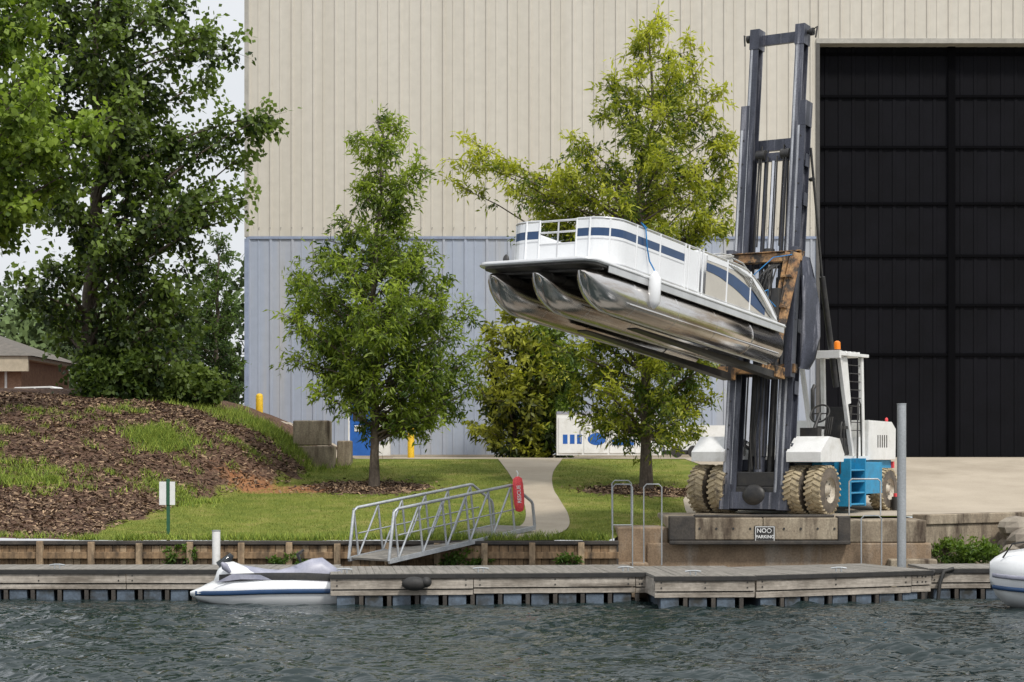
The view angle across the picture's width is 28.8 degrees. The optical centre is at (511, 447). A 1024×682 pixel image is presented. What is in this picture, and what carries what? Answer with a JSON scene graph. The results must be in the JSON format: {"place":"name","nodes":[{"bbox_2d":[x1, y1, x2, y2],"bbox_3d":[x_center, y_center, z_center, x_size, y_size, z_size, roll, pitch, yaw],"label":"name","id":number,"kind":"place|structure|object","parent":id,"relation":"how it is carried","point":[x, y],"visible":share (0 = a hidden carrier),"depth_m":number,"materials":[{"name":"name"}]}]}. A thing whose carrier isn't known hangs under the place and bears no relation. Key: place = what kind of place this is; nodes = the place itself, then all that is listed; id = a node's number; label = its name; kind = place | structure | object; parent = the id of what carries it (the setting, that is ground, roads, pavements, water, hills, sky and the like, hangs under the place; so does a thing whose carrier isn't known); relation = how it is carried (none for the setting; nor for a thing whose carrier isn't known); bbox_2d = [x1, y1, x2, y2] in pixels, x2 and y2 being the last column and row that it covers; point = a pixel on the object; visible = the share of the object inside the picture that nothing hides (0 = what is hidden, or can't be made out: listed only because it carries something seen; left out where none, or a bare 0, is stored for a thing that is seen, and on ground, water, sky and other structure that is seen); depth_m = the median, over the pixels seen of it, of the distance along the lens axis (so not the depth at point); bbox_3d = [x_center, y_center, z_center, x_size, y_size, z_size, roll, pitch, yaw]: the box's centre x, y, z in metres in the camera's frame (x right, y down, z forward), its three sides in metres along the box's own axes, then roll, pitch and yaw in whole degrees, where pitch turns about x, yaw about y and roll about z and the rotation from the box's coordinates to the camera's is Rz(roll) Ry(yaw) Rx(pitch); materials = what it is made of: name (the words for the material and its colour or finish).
{"place":"outdoors","nodes":[
{"label":"outdoors","id":0,"kind":"place"},
{"bbox_2d":[0,395,687,540],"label":"grass","id":1,"kind":"structure","parent":0,"point":[150,433],"depth_m":48.74,"materials":[{"name":"green plant"}]},
{"bbox_2d":[348,394,392,457],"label":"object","id":2,"kind":"object","parent":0,"point":[360,450],"visible":0.2,"depth_m":65.70,"materials":[{"name":"blue paint"}]},
{"bbox_2d":[0,388,895,540],"bbox_3d":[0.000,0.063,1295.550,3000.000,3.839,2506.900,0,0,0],"label":"ground","id":3,"kind":"structure","parent":0,"point":[684,466],"depth_m":50.18,"materials":[{"name":"green plant"}]},
{"bbox_2d":[0,336,75,388],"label":"brick house","id":4,"kind":"structure","parent":3,"relation":"on","point":[22,365],"depth_m":85.58,"materials":[{"name":"brown brick"}]},
{"bbox_2d":[15,386,62,388],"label":"parked car","id":5,"kind":"object","parent":3,"relation":"on","point":[40,387],"visible":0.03,"depth_m":75.15,"materials":[{"name":"white paint"}]},
{"bbox_2d":[0,0,124,257],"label":"maple tree","id":6,"kind":"object","parent":3,"relation":"on","point":[25,120],"visible":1,"depth_m":49.79,"materials":[{"name":"green plant"}]},
{"bbox_2d":[67,340,170,399],"bbox_3d":[-11.261,-2.007,57.235,3.074,2.305,1.776,0,0,0],"label":"bush","id":7,"kind":"object","parent":3,"relation":"on","point":[92,380],"visible":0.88,"depth_m":56.74,"materials":[{"name":"green plant"}]},
{"bbox_2d":[0,250,243,404],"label":"distant trees","id":8,"kind":"object","parent":3,"relation":"on","point":[29,334],"visible":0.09,"depth_m":105.63,"materials":[{"name":"green plant"}]},
{"bbox_2d":[0,0,301,398],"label":"sweetgum tree","id":9,"kind":"object","parent":3,"relation":"on","point":[94,259],"visible":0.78,"depth_m":57.26,"materials":[{"name":"green plant"}]},
{"bbox_2d":[159,479,174,540],"bbox_3d":[-7.400,1.384,42.743,0.340,1.420,0.054,0,0,0],"label":"post sign","id":10,"kind":"object","parent":3,"relation":"on","point":[167,493],"visible":0.98,"depth_m":42.72,"materials":[{"name":"white metal"}]},
{"bbox_2d":[142,358,230,406],"bbox_3d":[-9.666,-1.674,57.627,3.091,1.940,1.763,0,0,0],"label":"bush","id":11,"kind":"object","parent":3,"relation":"on","point":[191,382],"visible":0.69,"depth_m":57.17,"materials":[{"name":"green plant"}]},
{"bbox_2d":[172,230,250,403],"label":"cypress tree","id":12,"kind":"object","parent":3,"relation":"on","point":[214,337],"visible":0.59,"depth_m":65.75,"materials":[{"name":"green plant"}]},
{"bbox_2d":[256,393,262,412],"bbox_3d":[-7.650,-1.264,60.300,0.220,0.750,0.220,0,0,0],"label":"bollard","id":13,"kind":"object","parent":3,"relation":"on","point":[259,401],"visible":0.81,"depth_m":60.20,"materials":[{"name":"yellow metal"}]},
{"bbox_2d":[293,420,352,467],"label":"concrete block wall","id":14,"kind":"structure","parent":3,"relation":"on","point":[312,432],"depth_m":57.25,"materials":[{"name":"grey concrete"}]},
{"bbox_2d":[0,391,687,537],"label":"mulch chips","id":15,"kind":"object","parent":3,"relation":"on","point":[352,486],"visible":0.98,"depth_m":51.24,"materials":[{"name":"brown wood"}]},
{"bbox_2d":[263,101,490,486],"bbox_3d":[-3.516,-4.050,52.282,5.949,10.387,5.832,0,0,0],"label":"willow oak tree","id":16,"kind":"object","parent":3,"relation":"on","point":[412,371],"visible":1,"depth_m":51.75,"materials":[{"name":"green plant"}]},
{"bbox_2d":[347,483,535,563],"bbox_3d":[-1.485,1.524,42.149,1.316,1.098,4.324,0,8,45],"label":"gangway","id":17,"kind":"object","parent":3,"relation":"on","point":[391,554],"visible":0.9,"depth_m":41.73,"materials":[{"name":"metal"}]},
{"bbox_2d":[513,470,523,511],"bbox_3d":[0.136,0.936,42.715,0.242,0.888,0.164,-4,1,-10],"label":"life ring case","id":18,"kind":"object","parent":17,"relation":"attached to","point":[518,493],"visible":1,"depth_m":42.66,"materials":[{"name":"red plastic"}]},
{"bbox_2d":[498,458,569,534],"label":"footpath","id":19,"kind":"structure","parent":3,"relation":"on","point":[551,513],"depth_m":50.88,"materials":[{"name":"concrete"}]},
{"bbox_2d":[436,1,739,488],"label":"willow oak tree","id":20,"kind":"object","parent":3,"relation":"on","point":[638,207],"visible":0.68,"depth_m":51.56,"materials":[{"name":"green plant"}]},
{"bbox_2d":[244,0,1023,456],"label":"trim","id":21,"kind":"structure","parent":3,"relation":"on","point":[918,42],"depth_m":69.93,"materials":[{"name":"grey metal"}]},
{"bbox_2d":[249,239,815,454],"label":"siding","id":22,"kind":"object","parent":21,"relation":"attached to","point":[284,398],"visible":0.19,"depth_m":70.00,"materials":[{"name":"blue metal"}]},
{"bbox_2d":[249,0,817,235],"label":"siding","id":23,"kind":"object","parent":21,"relation":"attached to","point":[511,78],"visible":0.56,"depth_m":70.00,"materials":[{"name":"beige metal"}]},
{"bbox_2d":[818,0,1023,37],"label":"header siding","id":24,"kind":"object","parent":21,"relation":"attached to","point":[920,18],"visible":1,"depth_m":70.00,"materials":[{"name":"beige metal"}]},
{"bbox_2d":[820,46,1023,456],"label":"sliding door","id":25,"kind":"structure","parent":21,"relation":"attached to","point":[922,199],"depth_m":70.62,"materials":[{"name":"black metal"}]},
{"bbox_2d":[614,513,936,586],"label":"concrete pier","id":26,"kind":"structure","parent":3,"relation":"on","point":[708,539],"depth_m":42.72,"materials":[{"name":"beige concrete"}]},
{"bbox_2d":[611,480,631,529],"bbox_3d":[2.390,1.253,43.400,0.448,1.094,0.028,0,0,0],"label":"handrail","id":27,"kind":"object","parent":26,"relation":"attached to","point":[611,500],"visible":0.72,"depth_m":43.39,"materials":[{"name":"grey metal"}]},
{"bbox_2d":[643,484,661,564],"bbox_3d":[2.990,1.633,42.300,0.408,1.734,0.028,0,0,0],"label":"handrail","id":28,"kind":"object","parent":26,"relation":"attached to","point":[661,520],"visible":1,"depth_m":42.29,"materials":[{"name":"grey metal"}]},
{"bbox_2d":[577,23,896,513],"bbox_3d":[5.143,-4.080,44.322,3.358,11.186,11.695,0,0,34],"label":"marina forklift","id":29,"kind":"object","parent":26,"relation":"on","point":[810,465],"visible":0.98,"depth_m":45.22,"materials":[{"name":"black metal"}]},
{"bbox_2d":[480,216,785,365],"bbox_3d":[2.672,-3.224,40.531,2.907,2.061,8.080,0,-6,34],"label":"pontoon boat","id":30,"kind":"object","parent":29,"relation":"on","point":[613,277],"visible":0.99,"depth_m":38.62,"materials":[{"name":"metal"}]},
{"bbox_2d":[754,526,774,540],"bbox_3d":[5.390,1.840,42.440,0.440,0.340,0.030,0,0,0],"label":"no parking sign","id":31,"kind":"object","parent":26,"relation":"attached to","point":[764,533],"visible":1,"depth_m":42.44,"materials":[{"name":"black metal"}]},
{"bbox_2d":[848,478,880,514],"bbox_3d":[7.850,1.116,44.300,0.736,0.868,0.036,0,0,0],"label":"handrail","id":32,"kind":"object","parent":26,"relation":"on","point":[861,479],"visible":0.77,"depth_m":44.29,"materials":[{"name":"silver metal"}]},
{"bbox_2d":[861,515,881,564],"bbox_3d":[7.635,1.967,42.300,0.462,1.066,0.032,0,0,0],"label":"handrail","id":33,"kind":"object","parent":26,"relation":"attached to","point":[881,536],"visible":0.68,"depth_m":42.28,"materials":[{"name":"grey metal"}]},
{"bbox_2d":[912,511,1023,563],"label":"retaining wall","id":34,"kind":"structure","parent":3,"relation":"on","point":[979,525],"depth_m":44.23,"materials":[{"name":"concrete"}]},
{"bbox_2d":[931,534,1007,563],"bbox_3d":[9.971,2.325,43.877,1.886,0.898,1.084,0,0,0],"label":"bush","id":35,"kind":"object","parent":34,"relation":"on","point":[985,549],"visible":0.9,"depth_m":43.70,"materials":[{"name":"green plant"}]},
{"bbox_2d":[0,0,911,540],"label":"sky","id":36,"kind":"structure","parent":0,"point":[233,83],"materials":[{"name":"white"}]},
{"bbox_2d":[0,592,1023,681],"bbox_3d":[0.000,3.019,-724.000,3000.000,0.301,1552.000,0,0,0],"label":"water","id":37,"kind":"structure","parent":0,"point":[950,639],"depth_m":30.55,"materials":[{"name":"black liquid"}]},
{"bbox_2d":[0,564,340,599],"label":"floating dock","id":38,"kind":"object","parent":37,"relation":"on","point":[107,581],"visible":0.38,"depth_m":39.23,"materials":[{"name":"grey wood"}]},
{"bbox_2d":[49,564,64,568],"bbox_3d":[-9.000,2.349,39.400,0.305,0.102,0.034,0,0,0],"label":"dock cleat","id":39,"kind":"object","parent":38,"relation":"on","point":[56,564],"visible":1,"depth_m":39.38,"materials":[{"name":"silver metal"}]},
{"bbox_2d":[212,530,220,564],"bbox_3d":[-6.120,3.105,41.200,0.181,2.790,0.184,0,0,0],"label":"mooring pile","id":40,"kind":"object","parent":37,"relation":"in","point":[215,546],"visible":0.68,"depth_m":41.12,"materials":[{"name":"white paint"}]},
{"bbox_2d":[190,549,360,604],"bbox_3d":[-4.579,2.599,38.586,3.286,1.217,1.254,0,0,-3],"label":"jet ski","id":41,"kind":"object","parent":37,"relation":"on","point":[304,582],"visible":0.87,"depth_m":38.13,"materials":[{"name":"grey plastic"}]},
{"bbox_2d":[0,541,618,580],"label":"timber seawall","id":42,"kind":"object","parent":37,"relation":"in","point":[257,552],"visible":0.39,"depth_m":41.93,"materials":[{"name":"wood"}]},
{"bbox_2d":[161,543,197,564],"bbox_3d":[-7.008,2.293,41.887,0.843,0.598,0.408,0,0,0],"label":"bush","id":43,"kind":"object","parent":42,"relation":"attached to","point":[171,560],"visible":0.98,"depth_m":41.86,"materials":[{"name":"green plant"}]},
{"bbox_2d":[265,551,306,564],"bbox_3d":[-4.692,2.440,41.858,1.005,0.571,0.379,0,0,0],"label":"bush","id":44,"kind":"object","parent":42,"relation":"attached to","point":[274,560],"visible":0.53,"depth_m":41.82,"materials":[{"name":"green plant"}]},
{"bbox_2d":[435,547,495,565],"bbox_3d":[-0.938,2.398,41.876,1.358,0.611,0.525,0,0,0],"label":"bush","id":45,"kind":"object","parent":42,"relation":"attached to","point":[456,554],"visible":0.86,"depth_m":41.82,"materials":[{"name":"green plant"}]},
{"bbox_2d":[552,551,584,564],"bbox_3d":[1.196,2.422,41.876,0.700,0.517,0.366,0,0,8],"label":"bush","id":46,"kind":"object","parent":42,"relation":"attached to","point":[563,558],"visible":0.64,"depth_m":41.81,"materials":[{"name":"green plant"}]},
{"bbox_2d":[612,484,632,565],"bbox_3d":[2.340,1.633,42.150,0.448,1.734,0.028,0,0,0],"label":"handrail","id":47,"kind":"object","parent":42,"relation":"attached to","point":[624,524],"visible":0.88,"depth_m":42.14,"materials":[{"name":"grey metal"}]},
{"bbox_2d":[330,565,645,605],"bbox_3d":[-0.537,2.872,39.232,6.110,0.956,2.525,0,0,-6],"label":"floating dock","id":48,"kind":"object","parent":37,"relation":"on","point":[507,584],"visible":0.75,"depth_m":38.12,"materials":[{"name":"grey wood"}]},
{"bbox_2d":[336,568,351,572],"bbox_3d":[-3.200,2.349,38.000,0.305,0.102,0.034,0,0,0],"label":"dock cleat","id":49,"kind":"object","parent":48,"relation":"on","point":[346,569],"visible":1,"depth_m":37.99,"materials":[{"name":"silver metal"}]},
{"bbox_2d":[402,577,431,590],"bbox_3d":[-1.805,2.580,37.720,0.570,0.270,0.260,0,0,0],"label":"dock fender","id":50,"kind":"object","parent":48,"relation":"attached to","point":[414,583],"visible":1,"depth_m":37.63,"materials":[{"name":"black rubber"}]},
{"bbox_2d":[473,567,488,571],"bbox_3d":[-0.600,2.349,38.300,0.305,0.102,0.034,0,0,0],"label":"dock cleat","id":51,"kind":"object","parent":48,"relation":"on","point":[478,568],"visible":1,"depth_m":38.29,"materials":[{"name":"silver metal"}]},
{"bbox_2d":[618,566,632,570],"bbox_3d":[2.200,2.349,38.600,0.305,0.102,0.034,0,0,0],"label":"dock cleat","id":52,"kind":"object","parent":48,"relation":"on","point":[623,567],"visible":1,"depth_m":38.59,"materials":[{"name":"silver metal"}]},
{"bbox_2d":[632,566,756,607],"bbox_3d":[3.485,2.872,38.733,1.936,0.956,3.175,0,0,-5],"label":"floating dock","id":53,"kind":"object","parent":37,"relation":"on","point":[668,586],"visible":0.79,"depth_m":37.23,"materials":[{"name":"grey wood"}]},
{"bbox_2d":[685,570,700,574],"bbox_3d":[3.400,2.349,37.400,0.305,0.102,0.034,0,0,0],"label":"dock cleat","id":54,"kind":"object","parent":53,"relation":"on","point":[690,571],"visible":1,"depth_m":37.39,"materials":[{"name":"silver metal"}]},
{"bbox_2d":[706,563,933,606],"bbox_3d":[5.932,2.872,39.294,3.978,0.956,2.475,0,0,-23],"label":"floating dock","id":55,"kind":"object","parent":37,"relation":"on","point":[790,585],"visible":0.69,"depth_m":38.34,"materials":[{"name":"grey wood"}]},
{"bbox_2d":[831,567,846,571],"bbox_3d":[6.300,2.349,38.400,0.305,0.102,0.034,0,0,0],"label":"dock cleat","id":56,"kind":"object","parent":55,"relation":"on","point":[835,568],"visible":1,"depth_m":38.39,"materials":[{"name":"silver metal"}]},
{"bbox_2d":[897,403,905,586],"bbox_3d":[8.120,1.790,41.500,0.200,5.420,0.200,0,0,0],"label":"steel pile","id":57,"kind":"object","parent":37,"relation":"in","point":[901,484],"visible":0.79,"depth_m":41.42,"materials":[{"name":"grey metal"}]},
{"bbox_2d":[908,563,997,598],"bbox_3d":[15.114,2.872,40.663,13.890,0.956,1.575,0,0,-4],"label":"floating dock","id":58,"kind":"object","parent":37,"relation":"on","point":[968,581],"visible":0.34,"depth_m":39.54,"materials":[{"name":"grey wood"}]},
{"bbox_2d":[925,567,954,598],"bbox_3d":[8.393,2.736,39.361,0.752,0.750,0.198,0,0,-20],"label":"dock hose","id":59,"kind":"object","parent":58,"relation":"attached to","point":[944,571],"visible":0.63,"depth_m":39.33,"materials":[{"name":"black rubber"}]},
{"bbox_2d":[989,541,1023,606],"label":"motor boat","id":60,"kind":"object","parent":37,"relation":"on","point":[1006,573],"visible":1,"depth_m":36.95,"materials":[{"name":"grey plastic"}]},
{"bbox_2d":[997,516,1023,553],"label":"riprap rocks","id":61,"kind":"object","parent":37,"relation":"in","point":[1011,529],"visible":0.19,"depth_m":44.23,"materials":[{"name":"beige stone"}]},
{"bbox_2d":[490,535,553,540],"bbox_3d":[0.150,2.240,42.950,1.500,0.720,1.300,0,0,0],"label":"gangway abutment","id":62,"kind":"object","parent":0,"point":[517,536],"visible":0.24,"depth_m":42.30,"materials":[{"name":"grey concrete"}]},
{"bbox_2d":[282,421,1023,515],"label":"apron pavement","id":63,"kind":"structure","parent":0,"point":[935,485],"depth_m":53.08,"materials":[{"name":"concrete"}]},
{"bbox_2d":[408,428,413,457],"bbox_3d":[-3.300,-0.178,65.000,0.220,1.450,0.220,0,0,0],"label":"bollard","id":64,"kind":"object","parent":63,"relation":"on","point":[410,449],"visible":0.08,"depth_m":64.90,"materials":[{"name":"yellow metal"}]},
{"bbox_2d":[460,305,569,457],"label":"magnolia tree","id":65,"kind":"object","parent":63,"relation":"on","point":[500,398],"visible":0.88,"depth_m":65.75,"materials":[{"name":"green plant"}]},
{"bbox_2d":[518,325,586,457],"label":"magnolia tree","id":66,"kind":"object","parent":63,"relation":"on","point":[548,437],"visible":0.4,"depth_m":66.14,"materials":[{"name":"green plant"}]},
{"bbox_2d":[556,411,724,457],"bbox_3d":[4.250,-0.422,65.080,5.600,1.495,1.080,0,0,0],"label":"shipping container","id":67,"kind":"object","parent":63,"relation":"on","point":[568,442],"visible":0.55,"depth_m":64.57,"materials":[{"name":"white metal"}]},
{"bbox_2d":[892,493,896,509],"bbox_3d":[9.207,1.300,47.754,0.200,0.400,0.200,0,0,34],"label":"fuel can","id":68,"kind":"object","parent":63,"relation":"on","point":[894,502],"visible":0.64,"depth_m":47.69,"materials":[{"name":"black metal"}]}
]}

